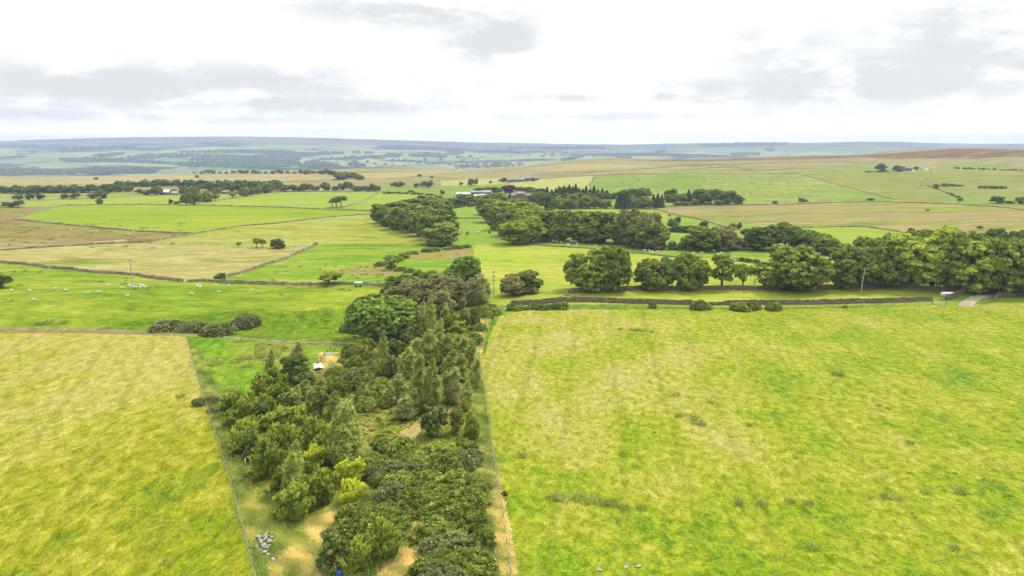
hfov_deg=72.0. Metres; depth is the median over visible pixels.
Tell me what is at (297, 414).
hawthorn shrub
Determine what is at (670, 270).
broadleaf tree
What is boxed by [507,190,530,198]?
farmhouse
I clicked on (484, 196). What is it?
broadleaf tree
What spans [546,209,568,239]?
broadleaf tree
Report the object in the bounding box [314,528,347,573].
whitebeam shrub
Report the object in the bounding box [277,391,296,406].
whitebeam shrub
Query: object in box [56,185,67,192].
hedge tree
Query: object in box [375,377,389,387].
gorse bush
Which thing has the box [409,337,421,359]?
birch tree
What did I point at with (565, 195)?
broadleaf tree
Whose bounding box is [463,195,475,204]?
broadleaf tree
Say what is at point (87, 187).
hedge tree
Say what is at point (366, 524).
gorse bush
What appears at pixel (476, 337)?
gorse bush
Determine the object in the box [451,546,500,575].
gorse bush
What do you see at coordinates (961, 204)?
dry stone wall
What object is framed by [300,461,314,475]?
hawthorn shrub
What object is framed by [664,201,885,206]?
dry stone wall
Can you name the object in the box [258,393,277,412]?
hawthorn shrub
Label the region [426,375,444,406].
birch tree
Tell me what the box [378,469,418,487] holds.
gorse bush
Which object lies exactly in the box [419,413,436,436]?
broadleaf tree
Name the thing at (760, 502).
rush tuft
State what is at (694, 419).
rush tuft
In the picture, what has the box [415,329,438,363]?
birch tree
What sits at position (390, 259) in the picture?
thorn tree
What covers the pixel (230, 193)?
broadleaf tree
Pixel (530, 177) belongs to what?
farmhouse
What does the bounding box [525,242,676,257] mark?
dry stone wall
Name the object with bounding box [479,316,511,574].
post and wire fence
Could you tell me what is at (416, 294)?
olive leaved tree
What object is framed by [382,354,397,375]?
broadleaf tree
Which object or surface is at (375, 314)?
broadleaf tree
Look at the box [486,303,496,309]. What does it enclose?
gorse bush
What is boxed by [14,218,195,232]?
dry stone wall
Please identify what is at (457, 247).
gorse bush
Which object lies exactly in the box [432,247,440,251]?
gorse bush
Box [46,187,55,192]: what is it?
hedge tree
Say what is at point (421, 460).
gorse bush
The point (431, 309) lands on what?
birch tree
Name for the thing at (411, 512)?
gorse bush
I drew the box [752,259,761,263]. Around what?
hedge bush
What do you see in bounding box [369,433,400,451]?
gorse bush
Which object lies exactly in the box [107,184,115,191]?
hedge tree
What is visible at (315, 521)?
tall grass
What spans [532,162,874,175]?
dry stone wall
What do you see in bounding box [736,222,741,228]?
hedge tree
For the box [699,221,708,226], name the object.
hedge tree
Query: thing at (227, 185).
hedge tree
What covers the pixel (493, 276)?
electricity pole
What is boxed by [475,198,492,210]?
broadleaf tree
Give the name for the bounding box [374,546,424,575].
tall grass
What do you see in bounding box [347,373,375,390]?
gorse bush
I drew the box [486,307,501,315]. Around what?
gorse bush
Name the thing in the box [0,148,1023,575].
ground
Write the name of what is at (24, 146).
wood
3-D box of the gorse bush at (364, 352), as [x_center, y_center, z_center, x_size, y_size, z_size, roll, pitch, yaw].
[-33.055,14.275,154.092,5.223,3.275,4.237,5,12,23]
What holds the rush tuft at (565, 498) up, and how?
on the ground at (348, 244)
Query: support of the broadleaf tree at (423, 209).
on the ground at (348, 244)
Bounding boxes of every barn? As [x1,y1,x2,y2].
[456,192,469,197]
[471,190,491,194]
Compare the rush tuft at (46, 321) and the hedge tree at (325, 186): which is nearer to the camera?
the rush tuft at (46, 321)
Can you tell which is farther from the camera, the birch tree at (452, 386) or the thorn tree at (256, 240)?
the thorn tree at (256, 240)
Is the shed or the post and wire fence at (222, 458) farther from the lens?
the shed
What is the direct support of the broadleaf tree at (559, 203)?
on the ground at (348, 244)
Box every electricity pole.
[127,259,132,287]
[491,271,496,296]
[860,268,867,294]
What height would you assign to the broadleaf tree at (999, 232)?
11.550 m
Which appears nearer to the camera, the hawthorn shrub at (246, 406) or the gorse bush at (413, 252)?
the hawthorn shrub at (246, 406)
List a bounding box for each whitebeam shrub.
[238,428,256,458]
[242,428,257,451]
[254,401,270,422]
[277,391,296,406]
[306,410,320,424]
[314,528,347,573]
[427,404,448,435]
[449,407,464,431]
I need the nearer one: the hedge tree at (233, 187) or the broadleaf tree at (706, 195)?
the broadleaf tree at (706, 195)
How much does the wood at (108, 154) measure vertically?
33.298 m
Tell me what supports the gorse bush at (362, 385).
on the ground at (348, 244)
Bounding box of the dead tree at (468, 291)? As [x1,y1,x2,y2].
[460,282,471,307]
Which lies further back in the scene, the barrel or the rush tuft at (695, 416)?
the rush tuft at (695, 416)
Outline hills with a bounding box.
[0,136,1023,175]
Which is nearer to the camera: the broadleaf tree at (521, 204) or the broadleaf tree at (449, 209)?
the broadleaf tree at (449, 209)
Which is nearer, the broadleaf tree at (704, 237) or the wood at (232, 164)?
the broadleaf tree at (704, 237)
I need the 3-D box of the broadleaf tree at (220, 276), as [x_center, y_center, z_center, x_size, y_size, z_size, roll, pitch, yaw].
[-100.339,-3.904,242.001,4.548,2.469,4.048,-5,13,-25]
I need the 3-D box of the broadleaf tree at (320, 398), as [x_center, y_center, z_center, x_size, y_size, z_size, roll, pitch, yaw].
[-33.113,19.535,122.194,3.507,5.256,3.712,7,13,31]
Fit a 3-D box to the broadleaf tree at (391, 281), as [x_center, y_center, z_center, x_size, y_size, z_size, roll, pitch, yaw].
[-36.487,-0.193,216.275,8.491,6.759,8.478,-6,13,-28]
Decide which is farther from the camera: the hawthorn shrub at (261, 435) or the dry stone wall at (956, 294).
the dry stone wall at (956, 294)
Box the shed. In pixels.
[160,190,171,194]
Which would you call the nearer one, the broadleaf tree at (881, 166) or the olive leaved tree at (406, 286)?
the olive leaved tree at (406, 286)
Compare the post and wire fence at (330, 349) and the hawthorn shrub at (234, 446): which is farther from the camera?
the post and wire fence at (330, 349)
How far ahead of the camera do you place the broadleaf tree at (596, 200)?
542.09 m
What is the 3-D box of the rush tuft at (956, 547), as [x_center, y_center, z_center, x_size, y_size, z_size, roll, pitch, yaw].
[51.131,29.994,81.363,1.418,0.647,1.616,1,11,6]
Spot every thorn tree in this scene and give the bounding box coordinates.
[252,238,259,247]
[259,239,265,247]
[319,271,342,285]
[383,255,400,269]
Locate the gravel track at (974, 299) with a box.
[958,293,995,306]
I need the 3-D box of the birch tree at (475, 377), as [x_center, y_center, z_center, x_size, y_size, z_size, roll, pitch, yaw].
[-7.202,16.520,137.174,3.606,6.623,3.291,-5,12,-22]
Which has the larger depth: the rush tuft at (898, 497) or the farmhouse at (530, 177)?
the farmhouse at (530, 177)
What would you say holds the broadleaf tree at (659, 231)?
on the ground at (348, 244)
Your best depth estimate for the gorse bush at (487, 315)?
187.51 m
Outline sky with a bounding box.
[0,0,1023,144]
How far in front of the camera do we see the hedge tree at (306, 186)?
744.78 m
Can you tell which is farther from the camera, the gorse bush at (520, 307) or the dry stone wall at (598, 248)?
the dry stone wall at (598, 248)
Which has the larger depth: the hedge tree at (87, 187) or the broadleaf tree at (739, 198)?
the hedge tree at (87, 187)
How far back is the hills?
5446.56 m
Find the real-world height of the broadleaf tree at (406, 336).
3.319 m
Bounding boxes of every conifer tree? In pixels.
[556,186,562,196]
[561,185,565,194]
[572,184,577,193]
[612,194,623,208]
[619,194,626,208]
[623,196,633,208]
[650,194,656,207]
[655,193,663,207]
[660,195,664,207]
[686,189,690,200]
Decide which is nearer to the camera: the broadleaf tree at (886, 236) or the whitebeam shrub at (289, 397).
the whitebeam shrub at (289, 397)
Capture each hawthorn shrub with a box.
[218,389,243,412]
[221,408,240,427]
[227,427,243,454]
[232,414,259,434]
[236,387,257,418]
[246,436,286,476]
[250,370,273,395]
[253,432,268,445]
[257,411,273,432]
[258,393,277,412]
[266,365,279,385]
[266,383,284,405]
[266,421,283,449]
[267,422,284,439]
[269,466,283,492]
[270,404,292,424]
[270,478,310,521]
[276,373,290,392]
[281,421,306,452]
[287,403,306,427]
[291,368,297,375]
[298,473,318,509]
[300,414,329,449]
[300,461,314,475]
[302,425,314,448]
[302,439,330,466]
[311,431,331,462]
[311,463,339,504]
[333,456,365,481]
[339,477,366,505]
[343,532,375,574]
[369,516,402,560]
[444,314,457,331]
[447,320,466,333]
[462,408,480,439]
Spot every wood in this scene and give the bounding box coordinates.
[0,143,141,149]
[0,167,76,175]
[59,156,171,163]
[77,166,156,173]
[92,152,124,157]
[125,152,242,158]
[163,159,279,167]
[176,149,262,153]
[186,154,279,161]
[253,153,300,167]
[297,159,339,166]
[318,150,328,153]
[332,151,344,153]
[347,160,365,166]
[380,152,402,156]
[409,152,447,157]
[447,148,463,154]
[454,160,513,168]
[507,145,605,149]
[561,155,583,160]
[694,142,787,146]
[730,152,760,155]
[764,147,774,150]
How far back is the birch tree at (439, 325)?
167.88 m
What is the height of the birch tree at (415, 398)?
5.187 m
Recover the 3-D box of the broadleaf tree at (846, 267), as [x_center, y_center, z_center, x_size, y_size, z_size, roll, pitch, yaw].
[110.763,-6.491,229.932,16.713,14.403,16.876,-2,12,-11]
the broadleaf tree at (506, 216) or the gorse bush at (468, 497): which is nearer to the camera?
the gorse bush at (468, 497)
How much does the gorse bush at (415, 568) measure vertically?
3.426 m
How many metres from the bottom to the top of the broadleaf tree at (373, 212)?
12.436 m
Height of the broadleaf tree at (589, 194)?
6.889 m
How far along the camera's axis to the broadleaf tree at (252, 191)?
666.01 m
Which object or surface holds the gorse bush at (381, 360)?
on the ground at (348, 244)
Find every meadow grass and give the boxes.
[0,334,252,575]
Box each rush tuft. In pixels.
[40,318,54,322]
[201,358,223,365]
[221,385,238,390]
[229,356,246,362]
[233,337,249,341]
[516,450,526,456]
[545,491,560,500]
[557,493,572,501]
[573,491,584,500]
[579,493,596,503]
[593,496,607,505]
[606,499,618,506]
[618,502,629,509]
[635,503,647,510]
[670,390,681,395]
[688,413,699,418]
[689,418,702,423]
[697,419,706,425]
[734,498,744,505]
[755,498,768,507]
[783,496,795,503]
[801,498,814,505]
[807,541,822,550]
[879,492,891,498]
[893,494,903,500]
[918,487,933,492]
[949,544,961,550]
[953,486,966,493]
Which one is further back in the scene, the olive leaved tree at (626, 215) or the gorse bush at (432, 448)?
the olive leaved tree at (626, 215)
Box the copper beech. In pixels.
[501,185,516,192]
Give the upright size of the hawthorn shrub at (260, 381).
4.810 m
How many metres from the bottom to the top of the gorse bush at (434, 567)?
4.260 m
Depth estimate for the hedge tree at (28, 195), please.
609.05 m
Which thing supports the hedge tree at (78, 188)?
on the ground at (348, 244)
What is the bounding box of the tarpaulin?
[312,363,323,369]
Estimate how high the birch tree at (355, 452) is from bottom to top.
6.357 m
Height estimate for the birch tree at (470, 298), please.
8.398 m
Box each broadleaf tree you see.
[0,273,13,287]
[141,190,152,194]
[149,186,163,194]
[178,187,188,193]
[179,193,186,203]
[184,186,202,204]
[202,191,212,201]
[211,187,221,192]
[212,193,219,198]
[213,273,225,279]
[228,191,238,197]
[238,187,249,195]
[248,188,255,194]
[252,186,262,193]
[260,183,274,192]
[269,238,285,247]
[279,354,309,378]
[291,371,316,383]
[309,385,328,413]
[343,293,418,336]
[369,203,387,221]
[377,206,393,225]
[379,276,403,293]
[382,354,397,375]
[384,201,396,207]
[385,207,404,229]
[387,338,406,358]
[393,200,408,207]
[394,209,413,230]
[400,274,415,279]
[400,330,414,343]
[401,199,418,202]
[404,203,422,210]
[405,212,423,233]
[412,197,422,205]
[414,206,432,214]
[416,214,437,238]
[417,195,428,198]
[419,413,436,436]
[420,197,440,205]
[420,222,459,245]
[426,209,444,221]
[428,353,444,374]
[429,200,444,209]
[436,214,459,228]
[438,204,456,216]
[441,198,452,204]
[442,255,480,287]
[457,194,467,203]
[457,309,471,328]
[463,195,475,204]
[470,308,480,325]
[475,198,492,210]
[477,195,490,198]
[478,203,496,220]
[484,187,494,192]
[485,193,496,198]
[486,206,506,229]
[493,187,503,192]
[494,193,503,200]
[494,201,515,212]
[495,211,516,231]
[497,220,531,243]
[505,204,519,217]
[505,269,543,292]
[512,200,529,208]
[514,187,526,191]
[514,207,534,222]
[518,216,546,242]
[525,203,540,209]
[527,194,535,201]
[532,208,545,214]
[532,211,558,240]
[535,191,556,209]
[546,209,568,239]
[553,196,562,208]
[557,209,585,241]
[559,198,569,208]
[561,193,571,198]
[563,248,613,291]
[565,194,579,208]
[572,192,584,197]
[572,211,603,241]
[578,198,584,207]
[580,195,593,207]
[582,192,594,197]
[586,210,617,242]
[589,197,600,207]
[590,245,633,290]
[592,192,604,198]
[600,200,612,207]
[602,214,624,240]
[603,193,613,198]
[615,190,628,197]
[623,224,654,247]
[624,188,637,197]
[626,211,647,243]
[630,195,636,207]
[633,199,640,207]
[633,257,671,289]
[634,222,670,248]
[635,188,645,196]
[643,188,651,195]
[660,256,680,285]
[663,189,677,197]
[664,195,674,201]
[671,253,712,289]
[672,194,681,201]
[673,225,682,231]
[678,193,688,201]
[679,226,686,232]
[680,226,721,250]
[692,189,708,203]
[699,189,719,201]
[711,190,727,200]
[711,254,740,285]
[719,190,737,203]
[731,194,744,203]
[734,263,754,284]
[739,227,775,249]
[753,243,826,290]
[767,221,800,244]
[788,225,815,246]
[796,256,835,289]
[799,230,832,251]
[810,237,843,254]
[827,245,879,288]
[850,236,882,250]
[856,239,906,287]
[874,163,887,170]
[879,232,894,243]
[886,231,939,283]
[892,165,904,170]
[905,228,933,237]
[911,228,961,285]
[929,230,989,287]
[941,225,966,232]
[945,233,1009,292]
[966,237,1023,293]
[975,232,1002,243]
[984,228,1009,238]
[989,196,1004,203]
[998,238,1023,293]
[1007,230,1023,240]
[1012,264,1023,287]
[1015,196,1023,203]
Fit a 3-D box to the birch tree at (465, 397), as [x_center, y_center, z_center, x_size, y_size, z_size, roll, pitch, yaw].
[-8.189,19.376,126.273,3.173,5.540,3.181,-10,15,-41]
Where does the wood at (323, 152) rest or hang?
on the hills
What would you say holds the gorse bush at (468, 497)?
on the ground at (348, 244)
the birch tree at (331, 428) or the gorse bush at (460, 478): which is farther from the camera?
the birch tree at (331, 428)
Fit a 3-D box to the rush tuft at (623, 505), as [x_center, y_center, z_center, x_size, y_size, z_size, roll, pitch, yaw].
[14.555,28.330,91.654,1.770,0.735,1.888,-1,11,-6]
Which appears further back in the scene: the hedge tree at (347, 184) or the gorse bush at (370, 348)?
the hedge tree at (347, 184)
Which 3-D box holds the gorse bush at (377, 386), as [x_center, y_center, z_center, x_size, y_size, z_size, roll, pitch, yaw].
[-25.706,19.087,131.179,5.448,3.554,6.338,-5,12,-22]
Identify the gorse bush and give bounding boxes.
[147,318,186,332]
[171,320,198,332]
[182,321,210,333]
[191,397,207,406]
[197,322,239,336]
[203,395,220,403]
[206,406,219,413]
[229,312,261,329]
[324,366,345,376]
[324,375,338,385]
[325,378,352,395]
[332,503,377,540]
[337,357,347,364]
[339,323,350,332]
[340,343,367,356]
[340,367,372,381]
[341,347,359,357]
[341,507,410,541]
[342,355,364,369]
[347,343,373,351]
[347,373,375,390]
[353,337,376,347]
[353,389,380,402]
[353,501,379,508]
[354,396,379,412]
[355,346,371,359]
[355,382,367,394]
[357,451,389,473]
[358,365,382,374]
[360,356,384,372]
[362,380,385,398]
[363,460,402,482]
[365,352,394,362]
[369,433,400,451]
[371,471,385,487]
[372,480,406,507]
[373,261,385,266]
[375,372,385,377]
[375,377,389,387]
[376,357,399,369]
[376,505,410,530]
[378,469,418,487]
[379,501,405,515]
[382,436,415,456]
[384,487,427,510]
[385,264,396,268]
[390,451,413,461]
[393,326,415,340]
[393,459,404,469]
[394,266,405,271]
[398,253,409,258]
[401,461,421,474]
[403,268,414,272]
[403,547,467,575]
[405,250,418,254]
[405,453,430,471]
[406,506,426,520]
[411,469,441,486]
[411,489,440,508]
[411,514,468,544]
[412,269,422,275]
[413,440,458,467]
[417,480,455,493]
[417,529,481,557]
[418,557,466,575]
[419,272,425,278]
[419,497,475,522]
[420,248,433,251]
[424,270,441,278]
[427,448,466,474]
[431,487,492,514]
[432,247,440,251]
[432,468,481,491]
[442,246,451,249]
[446,552,473,573]
[450,245,463,248]
[450,448,486,471]
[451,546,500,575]
[453,332,484,347]
[455,505,488,532]
[456,438,479,449]
[458,485,486,496]
[461,244,471,247]
[464,562,490,575]
[467,528,497,549]
[469,311,486,317]
[471,479,492,494]
[472,322,487,331]
[475,306,490,311]
[480,312,493,318]
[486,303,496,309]
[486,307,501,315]
[506,303,516,310]
[514,304,527,310]
[527,302,538,309]
[535,302,550,310]
[549,302,559,309]
[558,301,568,309]
[647,301,656,308]
[690,299,707,310]
[704,303,712,309]
[728,302,752,311]
[746,301,762,310]
[765,301,783,311]
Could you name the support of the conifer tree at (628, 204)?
on the ground at (348, 244)
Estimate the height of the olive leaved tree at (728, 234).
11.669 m
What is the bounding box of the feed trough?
[940,292,953,296]
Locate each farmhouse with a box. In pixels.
[506,178,524,181]
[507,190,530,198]
[520,176,538,180]
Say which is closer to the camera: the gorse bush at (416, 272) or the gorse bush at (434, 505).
the gorse bush at (434, 505)
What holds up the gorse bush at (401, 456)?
on the ground at (348, 244)
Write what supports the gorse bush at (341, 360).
on the ground at (348, 244)
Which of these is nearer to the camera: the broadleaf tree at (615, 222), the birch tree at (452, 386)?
the birch tree at (452, 386)
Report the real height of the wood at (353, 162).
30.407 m
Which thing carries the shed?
on the ground at (348, 244)
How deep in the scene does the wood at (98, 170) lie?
3044.66 m
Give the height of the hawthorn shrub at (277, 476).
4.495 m
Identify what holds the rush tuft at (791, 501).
on the ground at (348, 244)
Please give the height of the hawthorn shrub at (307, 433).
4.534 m
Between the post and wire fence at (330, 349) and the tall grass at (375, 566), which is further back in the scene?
the post and wire fence at (330, 349)
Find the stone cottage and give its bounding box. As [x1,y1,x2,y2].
[903,166,912,170]
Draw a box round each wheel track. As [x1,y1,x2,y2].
[331,310,342,339]
[338,309,352,338]
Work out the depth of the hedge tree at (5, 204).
542.82 m
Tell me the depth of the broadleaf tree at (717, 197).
559.68 m
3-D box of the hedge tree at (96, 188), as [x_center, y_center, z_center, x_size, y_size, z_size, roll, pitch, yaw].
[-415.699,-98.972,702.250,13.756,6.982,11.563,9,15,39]
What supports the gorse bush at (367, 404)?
on the ground at (348, 244)
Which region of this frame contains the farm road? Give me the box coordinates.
[359,181,460,189]
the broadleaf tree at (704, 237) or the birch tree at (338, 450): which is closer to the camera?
the birch tree at (338, 450)
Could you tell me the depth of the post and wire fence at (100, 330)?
183.60 m
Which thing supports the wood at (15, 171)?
on the hills
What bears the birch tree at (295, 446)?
on the ground at (348, 244)
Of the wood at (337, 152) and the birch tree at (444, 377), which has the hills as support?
the wood at (337, 152)
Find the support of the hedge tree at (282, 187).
on the ground at (348, 244)
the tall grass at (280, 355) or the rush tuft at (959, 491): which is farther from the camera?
the tall grass at (280, 355)
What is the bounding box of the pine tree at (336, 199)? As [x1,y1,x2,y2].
[330,196,342,207]
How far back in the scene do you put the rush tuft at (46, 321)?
190.53 m
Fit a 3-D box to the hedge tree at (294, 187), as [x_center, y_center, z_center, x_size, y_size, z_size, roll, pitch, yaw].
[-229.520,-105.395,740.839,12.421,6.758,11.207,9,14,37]
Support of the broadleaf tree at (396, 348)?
on the ground at (348, 244)
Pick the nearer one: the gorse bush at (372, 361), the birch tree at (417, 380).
the birch tree at (417, 380)
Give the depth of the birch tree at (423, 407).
124.46 m
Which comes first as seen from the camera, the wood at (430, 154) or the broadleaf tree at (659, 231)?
the broadleaf tree at (659, 231)
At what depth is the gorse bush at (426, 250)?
310.28 m
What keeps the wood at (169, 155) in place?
on the hills
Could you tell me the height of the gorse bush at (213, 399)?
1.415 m
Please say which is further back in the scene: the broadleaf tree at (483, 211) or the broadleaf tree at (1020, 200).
the broadleaf tree at (1020, 200)
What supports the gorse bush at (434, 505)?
on the ground at (348, 244)
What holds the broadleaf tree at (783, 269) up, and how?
on the ground at (348, 244)
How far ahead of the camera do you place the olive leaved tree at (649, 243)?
316.16 m
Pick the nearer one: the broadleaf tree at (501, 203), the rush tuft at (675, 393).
the rush tuft at (675, 393)
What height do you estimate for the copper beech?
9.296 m
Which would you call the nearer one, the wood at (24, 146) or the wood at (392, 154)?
the wood at (392, 154)
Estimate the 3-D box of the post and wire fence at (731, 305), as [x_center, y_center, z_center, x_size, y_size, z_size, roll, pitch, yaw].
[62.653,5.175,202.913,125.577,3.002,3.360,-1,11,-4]
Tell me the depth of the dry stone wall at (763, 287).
229.79 m
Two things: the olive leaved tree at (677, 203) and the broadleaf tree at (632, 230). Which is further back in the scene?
the olive leaved tree at (677, 203)
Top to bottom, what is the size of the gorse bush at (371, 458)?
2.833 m
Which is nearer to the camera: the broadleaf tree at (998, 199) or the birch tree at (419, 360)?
the birch tree at (419, 360)
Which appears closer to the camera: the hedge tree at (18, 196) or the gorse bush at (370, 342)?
the gorse bush at (370, 342)
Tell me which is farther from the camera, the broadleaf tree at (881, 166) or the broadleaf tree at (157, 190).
the broadleaf tree at (881, 166)
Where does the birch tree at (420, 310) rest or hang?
on the ground at (348, 244)
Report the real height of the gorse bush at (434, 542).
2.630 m
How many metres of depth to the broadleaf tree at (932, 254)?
223.13 m
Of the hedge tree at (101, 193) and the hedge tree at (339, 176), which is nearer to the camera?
the hedge tree at (101, 193)
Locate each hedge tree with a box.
[0,202,13,206]
[9,200,24,205]
[10,185,24,192]
[12,194,24,199]
[24,192,34,199]
[27,185,38,192]
[32,185,45,192]
[35,193,45,198]
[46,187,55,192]
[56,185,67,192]
[60,193,67,198]
[65,184,77,190]
[68,193,80,197]
[72,186,82,191]
[82,184,91,190]
[89,185,99,190]
[92,190,109,197]
[94,198,103,203]
[99,184,108,190]
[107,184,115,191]
[113,185,123,191]
[117,181,125,184]
[137,179,147,186]
[155,179,163,185]
[160,179,170,185]
[170,179,180,184]
[187,179,196,186]
[196,180,209,184]
[196,184,203,188]
[207,182,220,190]
[222,181,232,189]
[230,185,236,190]
[239,183,249,189]
[247,181,258,187]
[271,180,282,184]
[278,184,290,190]
[289,184,299,190]
[300,183,314,189]
[319,182,330,190]
[331,186,340,190]
[333,174,343,178]
[339,181,352,187]
[369,183,376,190]
[373,186,380,190]
[425,180,433,186]
[467,179,474,184]
[667,218,679,227]
[673,216,680,224]
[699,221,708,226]
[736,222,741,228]
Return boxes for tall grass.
[190,345,273,575]
[232,492,341,575]
[263,349,317,380]
[265,544,325,575]
[303,509,351,543]
[305,488,409,575]
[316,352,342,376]
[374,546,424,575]
[469,355,515,575]
[473,317,489,355]
[491,500,518,575]
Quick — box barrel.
[337,568,341,575]
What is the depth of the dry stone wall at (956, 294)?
216.35 m
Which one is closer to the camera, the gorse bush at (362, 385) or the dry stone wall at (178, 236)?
the gorse bush at (362, 385)
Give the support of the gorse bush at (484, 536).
on the ground at (348, 244)
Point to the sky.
(619, 72)
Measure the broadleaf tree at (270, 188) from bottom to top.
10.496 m
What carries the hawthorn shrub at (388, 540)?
on the ground at (348, 244)
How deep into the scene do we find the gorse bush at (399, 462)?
102.67 m
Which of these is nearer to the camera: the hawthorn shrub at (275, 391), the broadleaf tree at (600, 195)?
the hawthorn shrub at (275, 391)
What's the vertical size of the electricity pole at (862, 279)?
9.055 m
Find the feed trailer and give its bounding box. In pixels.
[354,282,362,286]
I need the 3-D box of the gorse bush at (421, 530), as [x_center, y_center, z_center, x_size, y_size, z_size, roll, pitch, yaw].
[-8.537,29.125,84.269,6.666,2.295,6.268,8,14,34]
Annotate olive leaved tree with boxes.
[383,286,407,299]
[397,278,430,300]
[408,287,432,308]
[413,273,448,302]
[427,289,456,315]
[430,276,467,305]
[499,276,524,295]
[609,237,621,243]
[616,208,640,244]
[637,196,653,207]
[640,212,666,228]
[644,238,664,249]
[668,241,676,249]
[672,201,682,204]
[675,242,687,249]
[690,198,698,204]
[702,201,711,204]
[712,225,737,250]
[714,200,724,204]
[732,237,743,249]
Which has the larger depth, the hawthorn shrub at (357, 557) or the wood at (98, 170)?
the wood at (98, 170)
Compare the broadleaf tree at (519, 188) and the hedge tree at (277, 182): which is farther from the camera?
the hedge tree at (277, 182)
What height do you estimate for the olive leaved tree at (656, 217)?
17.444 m
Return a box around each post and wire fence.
[0,326,185,336]
[185,331,255,575]
[316,341,352,363]
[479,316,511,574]
[529,299,932,309]
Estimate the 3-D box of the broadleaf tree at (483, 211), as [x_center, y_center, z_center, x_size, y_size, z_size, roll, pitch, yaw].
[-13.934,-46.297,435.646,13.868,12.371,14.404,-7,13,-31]
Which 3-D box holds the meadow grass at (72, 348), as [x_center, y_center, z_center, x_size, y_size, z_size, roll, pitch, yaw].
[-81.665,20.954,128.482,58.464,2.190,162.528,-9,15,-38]
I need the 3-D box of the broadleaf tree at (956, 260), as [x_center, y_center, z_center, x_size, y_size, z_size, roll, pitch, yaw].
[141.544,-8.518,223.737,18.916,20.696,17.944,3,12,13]
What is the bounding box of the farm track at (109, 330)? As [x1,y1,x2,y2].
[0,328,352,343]
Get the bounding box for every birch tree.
[263,349,277,374]
[277,452,302,492]
[281,439,304,474]
[288,340,306,363]
[289,385,302,406]
[297,378,309,399]
[303,388,318,414]
[315,377,327,391]
[324,390,341,418]
[326,411,339,457]
[327,423,354,465]
[329,402,343,423]
[331,399,361,456]
[349,421,367,461]
[377,329,389,357]
[380,385,395,407]
[387,373,409,401]
[392,395,416,419]
[393,347,415,378]
[407,368,425,397]
[408,388,421,414]
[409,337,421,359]
[410,353,425,381]
[413,300,427,336]
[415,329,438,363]
[416,311,430,335]
[417,397,433,412]
[420,357,439,409]
[425,297,436,331]
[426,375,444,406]
[434,318,444,336]
[435,332,445,357]
[438,349,458,376]
[439,306,449,329]
[439,370,453,402]
[442,333,454,358]
[443,366,463,403]
[452,335,468,362]
[455,353,469,379]
[458,380,473,410]
[461,277,478,304]
[463,341,476,367]
[468,356,483,387]
[472,274,488,304]
[484,280,493,300]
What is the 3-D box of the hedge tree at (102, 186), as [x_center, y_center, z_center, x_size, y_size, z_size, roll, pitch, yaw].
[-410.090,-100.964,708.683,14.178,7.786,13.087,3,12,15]
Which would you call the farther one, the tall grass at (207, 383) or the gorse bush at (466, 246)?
the gorse bush at (466, 246)
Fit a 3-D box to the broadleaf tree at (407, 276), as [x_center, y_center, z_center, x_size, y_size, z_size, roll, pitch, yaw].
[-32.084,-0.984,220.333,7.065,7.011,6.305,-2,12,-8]
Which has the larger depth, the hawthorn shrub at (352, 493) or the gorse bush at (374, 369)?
the gorse bush at (374, 369)
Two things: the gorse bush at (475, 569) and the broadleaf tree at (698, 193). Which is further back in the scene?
the broadleaf tree at (698, 193)
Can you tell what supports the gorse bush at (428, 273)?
on the ground at (348, 244)
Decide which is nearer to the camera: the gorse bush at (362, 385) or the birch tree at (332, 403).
the birch tree at (332, 403)
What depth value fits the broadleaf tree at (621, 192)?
615.26 m
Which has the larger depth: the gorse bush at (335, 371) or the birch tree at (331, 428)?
the gorse bush at (335, 371)
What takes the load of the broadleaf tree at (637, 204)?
on the ground at (348, 244)
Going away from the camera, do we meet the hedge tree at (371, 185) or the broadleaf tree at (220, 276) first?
the broadleaf tree at (220, 276)
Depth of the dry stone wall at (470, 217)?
452.89 m
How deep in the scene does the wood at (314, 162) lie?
3714.63 m
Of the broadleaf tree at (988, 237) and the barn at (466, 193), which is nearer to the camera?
the broadleaf tree at (988, 237)
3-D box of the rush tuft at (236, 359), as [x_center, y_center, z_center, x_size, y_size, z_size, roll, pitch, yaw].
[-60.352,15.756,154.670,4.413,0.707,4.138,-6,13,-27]
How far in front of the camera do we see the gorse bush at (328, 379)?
136.86 m
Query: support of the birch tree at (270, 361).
on the ground at (348, 244)
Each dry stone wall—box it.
[0,204,369,222]
[0,213,370,250]
[0,260,183,281]
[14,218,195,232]
[187,278,355,285]
[195,191,378,203]
[223,242,317,279]
[339,192,379,207]
[363,282,387,287]
[457,217,483,218]
[509,173,798,182]
[511,296,932,304]
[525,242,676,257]
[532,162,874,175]
[568,283,1023,292]
[650,207,735,230]
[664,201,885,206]
[675,167,755,172]
[799,173,894,199]
[800,225,904,231]
[886,201,1023,209]
[945,289,971,299]
[995,292,1023,298]
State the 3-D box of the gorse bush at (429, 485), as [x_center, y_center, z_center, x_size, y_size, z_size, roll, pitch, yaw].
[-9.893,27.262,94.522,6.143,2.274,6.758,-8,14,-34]
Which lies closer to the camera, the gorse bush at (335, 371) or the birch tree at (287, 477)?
the birch tree at (287, 477)
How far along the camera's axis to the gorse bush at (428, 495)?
90.68 m
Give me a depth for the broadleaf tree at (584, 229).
339.36 m
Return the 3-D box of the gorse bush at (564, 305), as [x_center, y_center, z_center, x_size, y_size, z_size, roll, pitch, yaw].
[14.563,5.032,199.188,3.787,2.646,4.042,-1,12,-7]
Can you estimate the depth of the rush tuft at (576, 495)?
93.89 m
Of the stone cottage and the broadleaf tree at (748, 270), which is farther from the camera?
the stone cottage
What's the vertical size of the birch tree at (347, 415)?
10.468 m

